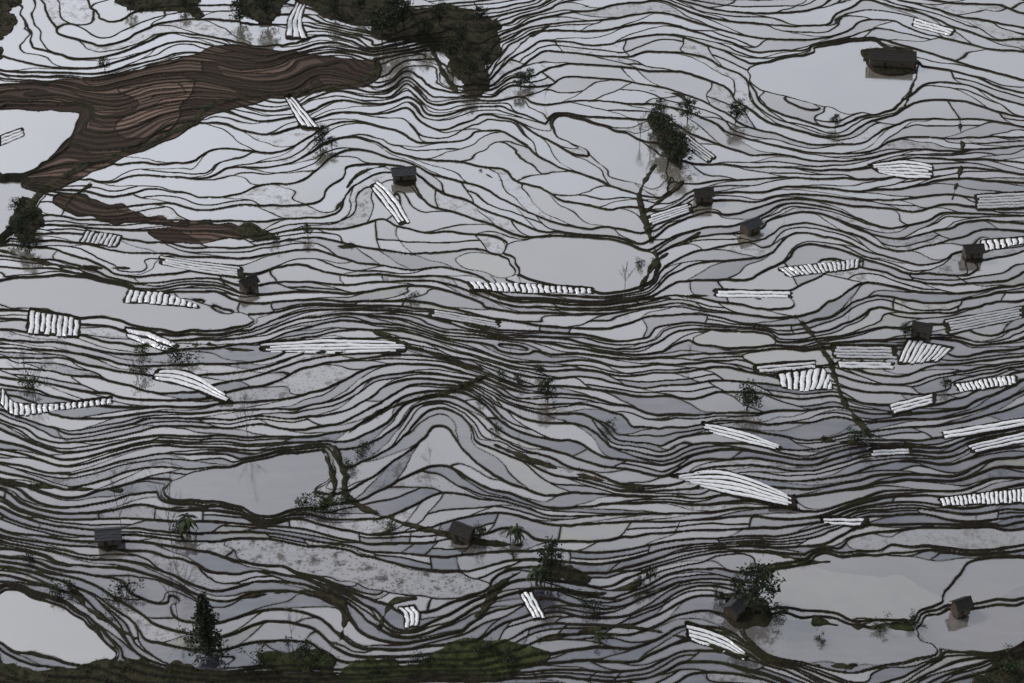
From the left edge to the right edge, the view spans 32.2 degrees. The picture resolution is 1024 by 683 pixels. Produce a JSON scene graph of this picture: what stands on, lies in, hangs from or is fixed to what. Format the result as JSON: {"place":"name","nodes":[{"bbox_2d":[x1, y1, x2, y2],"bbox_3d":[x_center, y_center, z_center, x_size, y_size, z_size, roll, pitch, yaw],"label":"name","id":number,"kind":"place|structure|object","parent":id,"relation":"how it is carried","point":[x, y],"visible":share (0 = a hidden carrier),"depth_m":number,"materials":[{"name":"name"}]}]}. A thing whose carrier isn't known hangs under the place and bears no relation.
{"place":"outdoors","nodes":[
{"label":"outdoors","id":0,"kind":"place"},
{"bbox_2d":[0,0,1023,682],"bbox_3d":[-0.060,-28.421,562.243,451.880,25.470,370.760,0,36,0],"label":"paddy water","id":1,"kind":"structure","parent":0,"point":[844,78],"depth_m":524.57,"materials":[{"name":"liquid"}]},
{"bbox_2d":[0,0,1023,682],"bbox_3d":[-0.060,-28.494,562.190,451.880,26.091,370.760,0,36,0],"label":"terraced ground","id":2,"kind":"structure","parent":0,"point":[150,104],"depth_m":518.73,"materials":[{"name":"brown soil"}]},
{"bbox_2d":[1,129,23,144],"bbox_3d":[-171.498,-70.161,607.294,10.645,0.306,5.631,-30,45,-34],"label":"plastic covered seedbed","id":3,"kind":"structure","parent":2,"relation":"on","point":[20,134],"depth_m":607.09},
{"bbox_2d":[7,197,25,213],"bbox_3d":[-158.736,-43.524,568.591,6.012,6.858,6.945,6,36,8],"label":"broadleaf tree","id":4,"kind":"object","parent":2,"relation":"on","point":[16,203],"visible":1,"depth_m":567.78,"materials":[{"name":"green plant"}]},
{"bbox_2d":[11,215,31,235],"bbox_3d":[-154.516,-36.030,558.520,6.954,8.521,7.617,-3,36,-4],"label":"broadleaf tree","id":5,"kind":"object","parent":2,"relation":"on","point":[19,221],"visible":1,"depth_m":557.30,"materials":[{"name":"green plant"}]},
{"bbox_2d":[14,232,39,252],"bbox_3d":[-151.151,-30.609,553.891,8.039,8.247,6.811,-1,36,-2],"label":"broadleaf tree","id":6,"kind":"object","parent":2,"relation":"on","point":[25,238],"visible":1,"depth_m":553.06,"materials":[{"name":"green plant"}]},
{"bbox_2d":[15,363,45,391],"bbox_3d":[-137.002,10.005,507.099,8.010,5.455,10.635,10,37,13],"label":"bush","id":7,"kind":"object","parent":2,"relation":"on","point":[29,379],"visible":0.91,"depth_m":505.19,"materials":[{"name":"green plant"}]},
{"bbox_2d":[25,207,39,223],"bbox_3d":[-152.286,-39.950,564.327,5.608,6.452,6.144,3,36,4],"label":"broadleaf tree","id":8,"kind":"object","parent":2,"relation":"on","point":[34,214],"visible":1,"depth_m":563.50,"materials":[{"name":"green plant"}]},
{"bbox_2d":[28,310,78,335],"bbox_3d":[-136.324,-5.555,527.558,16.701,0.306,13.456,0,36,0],"label":"plastic covered seedbed","id":9,"kind":"structure","parent":2,"relation":"on","point":[48,323],"depth_m":526.73,"materials":[{"name":"plastic"}]},
{"bbox_2d":[0,389,111,415],"bbox_3d":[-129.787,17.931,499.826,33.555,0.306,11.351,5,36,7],"label":"plastic covered seedbed","id":10,"kind":"structure","parent":2,"relation":"on","point":[33,409],"depth_m":499.50,"materials":[{"name":"plastic"}]},
{"bbox_2d":[45,573,76,598],"bbox_3d":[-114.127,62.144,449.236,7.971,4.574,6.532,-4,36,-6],"label":"bush","id":11,"kind":"object","parent":2,"relation":"on","point":[56,589],"visible":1,"depth_m":449.21,"materials":[{"name":"green plant"}]},
{"bbox_2d":[81,231,120,246],"bbox_3d":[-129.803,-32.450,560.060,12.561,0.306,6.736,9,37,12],"label":"plastic covered seedbed","id":12,"kind":"structure","parent":2,"relation":"on","point":[102,239],"depth_m":559.97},
{"bbox_2d":[94,526,122,546],"bbox_3d":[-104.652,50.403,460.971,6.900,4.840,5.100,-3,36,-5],"label":"field hut","id":13,"kind":"object","parent":2,"relation":"on","point":[109,536],"visible":1,"depth_m":459.30,"materials":[{"name":"brick"}]},
{"bbox_2d":[105,464,139,528],"bbox_3d":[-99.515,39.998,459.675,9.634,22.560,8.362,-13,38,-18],"label":"bare tree","id":14,"kind":"object","parent":2,"relation":"on","point":[123,490],"visible":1,"depth_m":458.75,"materials":[{"name":"brown plant"}]},
{"bbox_2d":[102,577,143,610],"bbox_3d":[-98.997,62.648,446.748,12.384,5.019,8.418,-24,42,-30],"label":"bush","id":15,"kind":"object","parent":2,"relation":"on","point":[120,588],"visible":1,"depth_m":446.52,"materials":[{"name":"green plant"}]},
{"bbox_2d":[129,358,154,375],"bbox_3d":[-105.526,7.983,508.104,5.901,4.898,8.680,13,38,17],"label":"bush","id":16,"kind":"object","parent":2,"relation":"on","point":[144,368],"visible":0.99,"depth_m":507.40,"materials":[{"name":"green plant"}]},
{"bbox_2d":[126,329,174,349],"bbox_3d":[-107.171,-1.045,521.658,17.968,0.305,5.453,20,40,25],"label":"plastic covered seedbed","id":17,"kind":"structure","parent":2,"relation":"on","point":[154,337],"depth_m":521.28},
{"bbox_2d":[126,290,196,307],"bbox_3d":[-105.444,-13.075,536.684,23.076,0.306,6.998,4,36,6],"label":"plastic covered seedbed","id":18,"kind":"structure","parent":2,"relation":"on","point":[159,298],"depth_m":536.38,"materials":[{"name":"plastic"}]},
{"bbox_2d":[141,457,187,543],"bbox_3d":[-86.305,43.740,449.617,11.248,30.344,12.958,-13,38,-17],"label":"bare tree","id":19,"kind":"object","parent":2,"relation":"on","point":[181,500],"visible":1,"depth_m":448.84,"materials":[{"name":"brown plant"}]},
{"bbox_2d":[154,553,198,617],"bbox_3d":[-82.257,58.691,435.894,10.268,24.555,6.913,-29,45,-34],"label":"bare tree","id":20,"kind":"object","parent":2,"relation":"on","point":[185,584],"visible":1,"depth_m":435.86,"materials":[{"name":"brown plant"}]},
{"bbox_2d":[155,340,201,363],"bbox_3d":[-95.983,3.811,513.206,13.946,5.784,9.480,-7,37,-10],"label":"bush","id":21,"kind":"object","parent":2,"relation":"on","point":[173,350],"visible":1,"depth_m":513.03,"materials":[{"name":"green plant"}]},
{"bbox_2d":[175,513,198,536],"bbox_3d":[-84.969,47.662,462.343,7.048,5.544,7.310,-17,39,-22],"label":"banana plant","id":22,"kind":"object","parent":2,"relation":"on","point":[185,525],"visible":0.98,"depth_m":460.29,"materials":[{"name":"green plant"}]},
{"bbox_2d":[154,370,227,400],"bbox_3d":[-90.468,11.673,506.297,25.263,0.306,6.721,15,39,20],"label":"plastic covered seedbed","id":23,"kind":"structure","parent":2,"relation":"on","point":[187,374],"depth_m":506.87,"materials":[{"name":"plastic"}]},
{"bbox_2d":[160,256,239,275],"bbox_3d":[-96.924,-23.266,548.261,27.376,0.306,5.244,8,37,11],"label":"plastic covered seedbed","id":24,"kind":"structure","parent":2,"relation":"on","point":[205,268],"depth_m":547.92,"materials":[{"name":"plastic"}]},
{"bbox_2d":[188,591,229,667],"bbox_3d":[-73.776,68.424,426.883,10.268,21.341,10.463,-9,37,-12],"label":"conifer tree","id":25,"kind":"object","parent":2,"relation":"on","point":[204,618],"visible":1,"depth_m":426.12,"materials":[{"name":"green plant"}]},
{"bbox_2d":[228,0,252,24],"bbox_3d":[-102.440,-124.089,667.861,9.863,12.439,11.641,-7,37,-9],"label":"broadleaf tree","id":26,"kind":"object","parent":2,"relation":"on","point":[237,4],"visible":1,"depth_m":666.05,"materials":[{"name":"green plant"}]},
{"bbox_2d":[236,273,259,293],"bbox_3d":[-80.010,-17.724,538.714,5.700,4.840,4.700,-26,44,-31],"label":"field hut","id":27,"kind":"object","parent":2,"relation":"on","point":[248,284],"visible":1,"depth_m":537.62,"materials":[{"name":"brick"}]},
{"bbox_2d":[236,641,269,664],"bbox_3d":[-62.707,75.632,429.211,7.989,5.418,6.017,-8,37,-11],"label":"bush","id":28,"kind":"object","parent":2,"relation":"on","point":[259,655],"visible":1,"depth_m":429.69,"materials":[{"name":"green plant"}]},
{"bbox_2d":[252,0,279,19],"bbox_3d":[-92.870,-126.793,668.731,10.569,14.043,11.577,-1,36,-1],"label":"broadleaf tree","id":29,"kind":"object","parent":2,"relation":"on","point":[261,3],"visible":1,"depth_m":666.85,"materials":[{"name":"green plant"}]},
{"bbox_2d":[287,2,305,37],"bbox_3d":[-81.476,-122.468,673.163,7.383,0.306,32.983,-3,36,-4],"label":"plastic covered seedbed","id":30,"kind":"structure","parent":2,"relation":"on","point":[295,28],"depth_m":669.97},
{"bbox_2d":[283,635,312,660],"bbox_3d":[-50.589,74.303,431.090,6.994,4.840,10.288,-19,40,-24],"label":"bush","id":31,"kind":"object","parent":2,"relation":"on","point":[305,648],"visible":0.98,"depth_m":430.07,"materials":[{"name":"green plant"}]},
{"bbox_2d":[285,97,316,126],"bbox_3d":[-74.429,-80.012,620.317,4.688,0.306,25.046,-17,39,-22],"label":"plastic covered seedbed","id":32,"kind":"structure","parent":2,"relation":"on","point":[301,114],"depth_m":619.49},
{"bbox_2d":[291,492,324,510],"bbox_3d":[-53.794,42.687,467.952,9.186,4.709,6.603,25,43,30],"label":"bush","id":33,"kind":"object","parent":2,"relation":"on","point":[299,501],"visible":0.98,"depth_m":467.94,"materials":[{"name":"green plant"}]},
{"bbox_2d":[312,123,330,139],"bbox_3d":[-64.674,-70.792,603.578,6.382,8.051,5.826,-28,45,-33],"label":"broadleaf tree","id":34,"kind":"object","parent":2,"relation":"on","point":[323,132],"visible":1,"depth_m":602.54,"materials":[{"name":"green plant"}]},
{"bbox_2d":[305,489,338,513],"bbox_3d":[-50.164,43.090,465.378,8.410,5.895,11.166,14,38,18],"label":"bush","id":35,"kind":"object","parent":2,"relation":"on","point":[328,499],"visible":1,"depth_m":466.99,"materials":[{"name":"green plant"}]},
{"bbox_2d":[306,639,338,668],"bbox_3d":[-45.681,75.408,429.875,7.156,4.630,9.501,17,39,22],"label":"bush","id":36,"kind":"object","parent":2,"relation":"on","point":[322,658],"visible":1,"depth_m":428.42,"materials":[{"name":"green plant"}]},
{"bbox_2d":[260,339,404,353],"bbox_3d":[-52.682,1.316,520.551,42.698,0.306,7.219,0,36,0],"label":"plastic covered seedbed","id":37,"kind":"structure","parent":2,"relation":"on","point":[315,348],"depth_m":520.50,"materials":[{"name":"plastic"}]},
{"bbox_2d":[330,486,353,506],"bbox_3d":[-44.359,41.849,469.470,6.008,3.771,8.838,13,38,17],"label":"bush","id":38,"kind":"object","parent":2,"relation":"on","point":[342,498],"visible":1,"depth_m":468.83,"materials":[{"name":"green plant"}]},
{"bbox_2d":[365,5,400,37],"bbox_3d":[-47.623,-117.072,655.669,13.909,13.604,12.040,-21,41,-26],"label":"broadleaf tree","id":39,"kind":"object","parent":2,"relation":"on","point":[379,24],"visible":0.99,"depth_m":654.65,"materials":[{"name":"green plant"}]},
{"bbox_2d":[373,181,408,222],"bbox_3d":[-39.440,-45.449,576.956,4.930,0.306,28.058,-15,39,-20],"label":"plastic covered seedbed","id":40,"kind":"structure","parent":2,"relation":"on","point":[393,198],"depth_m":576.84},
{"bbox_2d":[376,0,411,35],"bbox_3d":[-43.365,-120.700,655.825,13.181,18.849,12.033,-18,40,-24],"label":"broadleaf tree","id":41,"kind":"object","parent":2,"relation":"on","point":[396,11],"visible":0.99,"depth_m":653.70,"materials":[{"name":"green plant"}]},
{"bbox_2d":[391,166,416,182],"bbox_3d":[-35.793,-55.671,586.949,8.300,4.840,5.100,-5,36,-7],"label":"field hut","id":42,"kind":"object","parent":2,"relation":"on","point":[404,173],"visible":1,"depth_m":585.26,"materials":[{"name":"brick"}]},
{"bbox_2d":[393,0,416,28],"bbox_3d":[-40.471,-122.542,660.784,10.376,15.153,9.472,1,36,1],"label":"broadleaf tree","id":43,"kind":"object","parent":2,"relation":"on","point":[410,12],"visible":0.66,"depth_m":660.04,"materials":[{"name":"green plant"}]},
{"bbox_2d":[399,607,418,627],"bbox_3d":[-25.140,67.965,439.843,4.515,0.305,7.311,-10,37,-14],"label":"plastic covered seedbed","id":44,"kind":"structure","parent":2,"relation":"on","point":[412,618],"depth_m":439.72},
{"bbox_2d":[404,650,433,667],"bbox_3d":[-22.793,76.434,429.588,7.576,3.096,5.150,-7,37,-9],"label":"bush","id":45,"kind":"object","parent":2,"relation":"on","point":[420,655],"visible":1,"depth_m":428.97,"materials":[{"name":"green plant"}]},
{"bbox_2d":[411,13,434,37],"bbox_3d":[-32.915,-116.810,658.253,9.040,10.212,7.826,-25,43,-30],"label":"broadleaf tree","id":46,"kind":"object","parent":2,"relation":"on","point":[425,22],"visible":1,"depth_m":656.86,"materials":[{"name":"green plant"}]},
{"bbox_2d":[429,1,448,24],"bbox_3d":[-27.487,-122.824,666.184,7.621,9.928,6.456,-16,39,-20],"label":"broadleaf tree","id":47,"kind":"object","parent":2,"relation":"on","point":[439,7],"visible":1,"depth_m":665.33,"materials":[{"name":"green plant"}]},
{"bbox_2d":[438,35,460,60],"bbox_3d":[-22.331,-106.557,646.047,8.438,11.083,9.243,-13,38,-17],"label":"broadleaf tree","id":48,"kind":"object","parent":2,"relation":"on","point":[450,41],"visible":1,"depth_m":645.09,"materials":[{"name":"green plant"}]},
{"bbox_2d":[448,521,474,544],"bbox_3d":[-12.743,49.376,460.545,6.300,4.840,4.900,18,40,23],"label":"field hut","id":49,"kind":"object","parent":2,"relation":"on","point":[460,531],"visible":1,"depth_m":459.21,"materials":[{"name":"brick"}]},
{"bbox_2d":[453,23,469,44],"bbox_3d":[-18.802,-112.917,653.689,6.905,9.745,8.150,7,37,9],"label":"broadleaf tree","id":50,"kind":"object","parent":2,"relation":"on","point":[460,32],"visible":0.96,"depth_m":652.26,"materials":[{"name":"green plant"}]},
{"bbox_2d":[432,310,497,326],"bbox_3d":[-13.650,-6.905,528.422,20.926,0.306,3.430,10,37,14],"label":"plastic covered seedbed","id":51,"kind":"structure","parent":2,"relation":"on","point":[466,319],"depth_m":528.23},
{"bbox_2d":[458,56,478,81],"bbox_3d":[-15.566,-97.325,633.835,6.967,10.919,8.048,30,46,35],"label":"broadleaf tree","id":52,"kind":"object","parent":2,"relation":"on","point":[471,64],"visible":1,"depth_m":632.65,"materials":[{"name":"green plant"}]},
{"bbox_2d":[471,6,488,24],"bbox_3d":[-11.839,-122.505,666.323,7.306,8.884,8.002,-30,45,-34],"label":"broadleaf tree","id":53,"kind":"object","parent":2,"relation":"on","point":[479,9],"visible":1,"depth_m":665.53,"materials":[{"name":"green plant"}]},
{"bbox_2d":[468,636,493,655],"bbox_3d":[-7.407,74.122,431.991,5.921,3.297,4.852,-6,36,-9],"label":"bush","id":54,"kind":"object","parent":2,"relation":"on","point":[486,644],"visible":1,"depth_m":431.95,"materials":[{"name":"green plant"}]},
{"bbox_2d":[502,643,520,665],"bbox_3d":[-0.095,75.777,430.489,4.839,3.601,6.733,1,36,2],"label":"bush","id":55,"kind":"object","parent":2,"relation":"on","point":[510,654],"visible":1,"depth_m":429.63,"materials":[{"name":"green plant"}]},
{"bbox_2d":[0,0,1023,682],"bbox_3d":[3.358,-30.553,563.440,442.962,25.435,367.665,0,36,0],"label":"bank vegetation","id":56,"kind":"object","parent":2,"relation":"on","point":[420,346],"visible":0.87,"depth_m":517.62,"materials":[{"name":"green plant"}]},
{"bbox_2d":[501,523,524,542],"bbox_3d":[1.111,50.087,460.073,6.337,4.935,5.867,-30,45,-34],"label":"banana plant","id":57,"kind":"object","parent":2,"relation":"on","point":[518,534],"visible":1,"depth_m":458.66,"materials":[{"name":"green plant"}]},
{"bbox_2d":[512,70,529,87],"bbox_3d":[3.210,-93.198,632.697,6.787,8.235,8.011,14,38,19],"label":"broadleaf tree","id":58,"kind":"object","parent":2,"relation":"on","point":[521,78],"visible":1,"depth_m":631.49,"materials":[{"name":"green plant"}]},
{"bbox_2d":[470,282,591,293],"bbox_3d":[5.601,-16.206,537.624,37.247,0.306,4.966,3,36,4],"label":"plastic covered seedbed","id":59,"kind":"structure","parent":2,"relation":"on","point":[528,286],"depth_m":537.47,"materials":[{"name":"plastic"}]},
{"bbox_2d":[521,592,544,617],"bbox_3d":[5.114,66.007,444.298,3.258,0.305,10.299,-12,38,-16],"label":"plastic covered seedbed","id":60,"kind":"structure","parent":2,"relation":"on","point":[529,598],"depth_m":444.38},
{"bbox_2d":[525,565,555,586],"bbox_3d":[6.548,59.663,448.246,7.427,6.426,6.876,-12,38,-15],"label":"banana plant","id":61,"kind":"object","parent":2,"relation":"on","point":[542,572],"visible":0.98,"depth_m":446.45,"materials":[{"name":"green plant"}]},
{"bbox_2d":[536,375,557,401],"bbox_3d":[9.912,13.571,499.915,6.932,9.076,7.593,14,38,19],"label":"broadleaf tree","id":62,"kind":"object","parent":2,"relation":"on","point":[545,386],"visible":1,"depth_m":498.61,"materials":[{"name":"green plant"}]},
{"bbox_2d":[535,535,567,579],"bbox_3d":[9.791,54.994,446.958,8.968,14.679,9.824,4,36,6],"label":"broadleaf tree","id":63,"kind":"object","parent":2,"relation":"on","point":[545,560],"visible":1,"depth_m":445.06,"materials":[{"name":"green plant"}]},
{"bbox_2d":[578,593,604,615],"bbox_3d":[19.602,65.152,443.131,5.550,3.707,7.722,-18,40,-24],"label":"bush","id":64,"kind":"object","parent":2,"relation":"on","point":[586,602],"visible":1,"depth_m":442.42,"materials":[{"name":"green plant"}]},
{"bbox_2d":[643,565,659,580],"bbox_3d":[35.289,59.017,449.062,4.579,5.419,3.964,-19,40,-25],"label":"broadleaf tree","id":65,"kind":"object","parent":2,"relation":"on","point":[650,574],"visible":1,"depth_m":448.71,"materials":[{"name":"green plant"}]},
{"bbox_2d":[648,109,679,138],"bbox_3d":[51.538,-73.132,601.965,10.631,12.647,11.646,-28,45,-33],"label":"broadleaf tree","id":66,"kind":"object","parent":2,"relation":"on","point":[662,115],"visible":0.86,"depth_m":600.17,"materials":[{"name":"green plant"}]},
{"bbox_2d":[659,135,677,159],"bbox_3d":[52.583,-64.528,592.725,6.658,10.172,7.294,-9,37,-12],"label":"broadleaf tree","id":67,"kind":"object","parent":2,"relation":"on","point":[666,148],"visible":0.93,"depth_m":592.12,"materials":[{"name":"green plant"}]},
{"bbox_2d":[649,204,690,223],"bbox_3d":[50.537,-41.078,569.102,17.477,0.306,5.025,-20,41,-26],"label":"plastic covered seedbed","id":68,"kind":"structure","parent":2,"relation":"on","point":[667,215],"depth_m":568.73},
{"bbox_2d":[654,118,690,150],"bbox_3d":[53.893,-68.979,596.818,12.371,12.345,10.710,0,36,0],"label":"broadleaf tree","id":69,"kind":"object","parent":2,"relation":"on","point":[673,132],"visible":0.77,"depth_m":594.88,"materials":[{"name":"green plant"}]},
{"bbox_2d":[667,137,695,164],"bbox_3d":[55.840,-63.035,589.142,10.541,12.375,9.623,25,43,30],"label":"broadleaf tree","id":70,"kind":"object","parent":2,"relation":"on","point":[683,143],"visible":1,"depth_m":587.47,"materials":[{"name":"green plant"}]},
{"bbox_2d":[675,95,700,120],"bbox_3d":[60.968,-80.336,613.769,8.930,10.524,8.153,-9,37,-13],"label":"broadleaf tree","id":71,"kind":"object","parent":2,"relation":"on","point":[687,102],"visible":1,"depth_m":612.69,"materials":[{"name":"green plant"}]},
{"bbox_2d":[685,135,713,160],"bbox_3d":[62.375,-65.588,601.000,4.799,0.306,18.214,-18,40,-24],"label":"plastic covered seedbed","id":72,"kind":"structure","parent":2,"relation":"on","point":[703,156],"depth_m":599.37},
{"bbox_2d":[693,187,714,203],"bbox_3d":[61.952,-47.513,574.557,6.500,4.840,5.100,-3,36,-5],"label":"field hut","id":73,"kind":"object","parent":2,"relation":"on","point":[704,194],"visible":1,"depth_m":572.91,"materials":[{"name":"brick"}]},
{"bbox_2d":[686,625,744,659],"bbox_3d":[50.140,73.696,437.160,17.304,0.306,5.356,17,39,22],"label":"plastic covered seedbed","id":74,"kind":"structure","parent":2,"relation":"on","point":[713,638],"depth_m":437.56,"materials":[{"name":"plastic"}]},
{"bbox_2d":[678,470,790,504],"bbox_3d":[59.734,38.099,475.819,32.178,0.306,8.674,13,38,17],"label":"plastic covered seedbed","id":75,"kind":"structure","parent":2,"relation":"on","point":[734,487],"depth_m":475.07,"materials":[{"name":"plastic"}]},
{"bbox_2d":[723,594,747,620],"bbox_3d":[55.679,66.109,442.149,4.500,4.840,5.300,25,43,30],"label":"field hut","id":76,"kind":"object","parent":2,"relation":"on","point":[734,609],"visible":0.78,"depth_m":440.93,"materials":[{"name":"brick"}]},
{"bbox_2d":[728,97,749,122],"bbox_3d":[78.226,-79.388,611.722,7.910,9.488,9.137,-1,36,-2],"label":"broadleaf tree","id":77,"kind":"object","parent":2,"relation":"on","point":[738,112],"visible":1,"depth_m":610.18,"materials":[{"name":"green plant"}]},
{"bbox_2d":[703,424,778,448],"bbox_3d":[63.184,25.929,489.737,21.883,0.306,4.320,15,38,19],"label":"plastic covered seedbed","id":78,"kind":"structure","parent":2,"relation":"on","point":[767,442],"depth_m":489.58,"materials":[{"name":"plastic"}]},
{"bbox_2d":[738,216,762,236],"bbox_3d":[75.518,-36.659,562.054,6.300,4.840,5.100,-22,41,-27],"label":"field hut","id":79,"kind":"object","parent":2,"relation":"on","point":[748,227],"visible":1,"depth_m":560.78,"materials":[{"name":"brick"}]},
{"bbox_2d":[735,378,766,410],"bbox_3d":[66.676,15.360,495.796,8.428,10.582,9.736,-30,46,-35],"label":"broadleaf tree","id":80,"kind":"object","parent":2,"relation":"on","point":[748,398],"visible":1,"depth_m":494.09,"materials":[{"name":"green plant"}]},
{"bbox_2d":[716,290,789,297],"bbox_3d":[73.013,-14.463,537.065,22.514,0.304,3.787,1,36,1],"label":"plastic covered seedbed","id":81,"kind":"structure","parent":2,"relation":"on","point":[734,294],"depth_m":537.16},
{"bbox_2d":[729,554,785,616],"bbox_3d":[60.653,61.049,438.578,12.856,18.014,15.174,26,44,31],"label":"broadleaf tree","id":82,"kind":"object","parent":2,"relation":"on","point":[763,577],"visible":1,"depth_m":436.48,"materials":[{"name":"green plant"}]},
{"bbox_2d":[760,597,788,619],"bbox_3d":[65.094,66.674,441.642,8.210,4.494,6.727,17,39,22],"label":"bush","id":83,"kind":"object","parent":2,"relation":"on","point":[775,610],"visible":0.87,"depth_m":441.40,"materials":[{"name":"green plant"}]},
{"bbox_2d":[757,362,814,371],"bbox_3d":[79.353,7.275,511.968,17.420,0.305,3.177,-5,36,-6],"label":"plastic covered seedbed","id":84,"kind":"structure","parent":2,"relation":"on","point":[783,367],"depth_m":511.83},
{"bbox_2d":[778,368,831,390],"bbox_3d":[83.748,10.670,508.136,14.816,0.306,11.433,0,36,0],"label":"plastic covered seedbed","id":85,"kind":"structure","parent":2,"relation":"on","point":[808,378],"depth_m":507.61,"materials":[{"name":"plastic"}]},
{"bbox_2d":[779,259,858,276],"bbox_3d":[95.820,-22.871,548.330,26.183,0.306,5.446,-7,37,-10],"label":"plastic covered seedbed","id":86,"kind":"structure","parent":2,"relation":"on","point":[821,267],"depth_m":548.13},
{"bbox_2d":[823,518,863,524],"bbox_3d":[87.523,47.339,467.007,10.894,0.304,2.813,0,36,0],"label":"plastic covered seedbed","id":87,"kind":"structure","parent":2,"relation":"on","point":[844,519],"depth_m":467.30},
{"bbox_2d":[834,346,896,358],"bbox_3d":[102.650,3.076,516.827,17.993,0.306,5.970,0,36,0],"label":"plastic covered seedbed","id":88,"kind":"structure","parent":2,"relation":"on","point":[857,348],"depth_m":516.75,"materials":[{"name":"plastic"}]},
{"bbox_2d":[849,427,881,445],"bbox_3d":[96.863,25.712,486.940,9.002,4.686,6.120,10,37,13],"label":"bush","id":89,"kind":"object","parent":2,"relation":"on","point":[866,434],"visible":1,"depth_m":486.16,"materials":[{"name":"green plant"}]},
{"bbox_2d":[839,362,893,368],"bbox_3d":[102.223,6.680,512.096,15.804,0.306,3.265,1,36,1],"label":"plastic covered seedbed","id":90,"kind":"structure","parent":2,"relation":"on","point":[866,364],"depth_m":511.67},
{"bbox_2d":[871,611,891,633],"bbox_3d":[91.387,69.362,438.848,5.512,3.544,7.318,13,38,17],"label":"bush","id":91,"kind":"object","parent":2,"relation":"on","point":[881,626],"visible":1,"depth_m":437.60,"materials":[{"name":"green plant"}]},
{"bbox_2d":[871,449,908,455],"bbox_3d":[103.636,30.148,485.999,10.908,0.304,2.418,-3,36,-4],"label":"plastic covered seedbed","id":92,"kind":"structure","parent":2,"relation":"on","point":[892,451],"depth_m":485.58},
{"bbox_2d":[869,49,916,68],"bbox_3d":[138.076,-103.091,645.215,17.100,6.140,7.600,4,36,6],"label":"field hut","id":93,"kind":"object","parent":2,"relation":"on","point":[892,58],"visible":1,"depth_m":642.79,"materials":[{"name":"brick"}]},
{"bbox_2d":[873,161,931,177],"bbox_3d":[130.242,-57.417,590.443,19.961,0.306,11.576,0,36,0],"label":"plastic covered seedbed","id":94,"kind":"structure","parent":2,"relation":"on","point":[882,169],"depth_m":590.09,"materials":[{"name":"plastic"}]},
{"bbox_2d":[891,394,931,412],"bbox_3d":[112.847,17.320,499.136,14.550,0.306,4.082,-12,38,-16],"label":"plastic covered seedbed","id":95,"kind":"structure","parent":2,"relation":"on","point":[913,403],"depth_m":498.82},
{"bbox_2d":[911,321,933,339],"bbox_3d":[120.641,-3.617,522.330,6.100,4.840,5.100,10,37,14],"label":"field hut","id":96,"kind":"object","parent":2,"relation":"on","point":[922,329],"visible":1,"depth_m":520.70,"materials":[{"name":"brick"}]},
{"bbox_2d":[899,340,949,363],"bbox_3d":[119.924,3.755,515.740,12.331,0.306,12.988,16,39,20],"label":"plastic covered seedbed","id":97,"kind":"structure","parent":2,"relation":"on","point":[923,345],"depth_m":516.54,"materials":[{"name":"plastic"}]},
{"bbox_2d":[913,18,952,34],"bbox_3d":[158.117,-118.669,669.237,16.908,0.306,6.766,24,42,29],"label":"plastic covered seedbed","id":98,"kind":"structure","parent":2,"relation":"on","point":[941,28],"depth_m":668.68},
{"bbox_2d":[950,595,974,617],"bbox_3d":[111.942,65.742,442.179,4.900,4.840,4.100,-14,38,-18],"label":"field hut","id":99,"kind":"object","parent":2,"relation":"on","point":[961,606],"visible":1,"depth_m":441.10,"materials":[{"name":"brick"}]},
{"bbox_2d":[961,243,985,259],"bbox_3d":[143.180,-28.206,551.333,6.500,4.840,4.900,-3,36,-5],"label":"field hut","id":100,"kind":"object","parent":2,"relation":"on","point":[971,251],"visible":1,"depth_m":549.74,"materials":[{"name":"brick"}]},
{"bbox_2d":[940,488,1023,505],"bbox_3d":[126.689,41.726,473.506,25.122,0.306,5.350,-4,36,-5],"label":"plastic covered seedbed","id":101,"kind":"structure","parent":2,"relation":"on","point":[983,496],"depth_m":473.21,"materials":[{"name":"plastic"}]},
{"bbox_2d":[943,419,1023,437],"bbox_3d":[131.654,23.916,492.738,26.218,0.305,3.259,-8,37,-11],"label":"plastic covered seedbed","id":102,"kind":"structure","parent":2,"relation":"on","point":[987,426],"depth_m":492.36,"materials":[{"name":"plastic"}]},
{"bbox_2d":[946,307,1021,332],"bbox_3d":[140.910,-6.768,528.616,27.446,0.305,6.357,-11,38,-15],"label":"plastic covered seedbed","id":103,"kind":"structure","parent":2,"relation":"on","point":[961,324],"depth_m":528.18,"materials":[{"name":"plastic"}]},
{"bbox_2d":[969,670,1001,682],"bbox_3d":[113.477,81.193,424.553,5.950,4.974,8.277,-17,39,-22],"label":"bush","id":104,"kind":"object","parent":2,"relation":"on","point":[982,679],"visible":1,"depth_m":424.07,"materials":[{"name":"green plant"}]},
{"bbox_2d":[956,376,1015,391],"bbox_3d":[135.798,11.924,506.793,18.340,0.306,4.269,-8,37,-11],"label":"plastic covered seedbed","id":105,"kind":"structure","parent":2,"relation":"on","point":[986,383],"depth_m":506.56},
{"bbox_2d":[969,432,1023,451],"bbox_3d":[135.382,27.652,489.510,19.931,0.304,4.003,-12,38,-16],"label":"plastic covered seedbed","id":106,"kind":"structure","parent":2,"relation":"on","point":[1015,436],"depth_m":489.18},
{"bbox_2d":[977,193,1023,207],"bbox_3d":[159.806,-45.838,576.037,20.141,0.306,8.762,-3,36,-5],"label":"plastic covered seedbed","id":107,"kind":"structure","parent":2,"relation":"on","point":[1009,201],"depth_m":575.77,"materials":[{"name":"plastic"}]},
{"bbox_2d":[981,237,1023,249],"bbox_3d":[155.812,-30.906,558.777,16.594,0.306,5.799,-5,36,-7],"label":"plastic covered seedbed","id":108,"kind":"structure","parent":2,"relation":"on","point":[1008,241],"depth_m":559.02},
{"bbox_2d":[999,643,1023,676],"bbox_3d":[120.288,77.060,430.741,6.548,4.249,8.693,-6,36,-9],"label":"bush","id":109,"kind":"object","parent":2,"relation":"on","point":[1013,665],"visible":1,"depth_m":429.18,"materials":[{"name":"green plant"}]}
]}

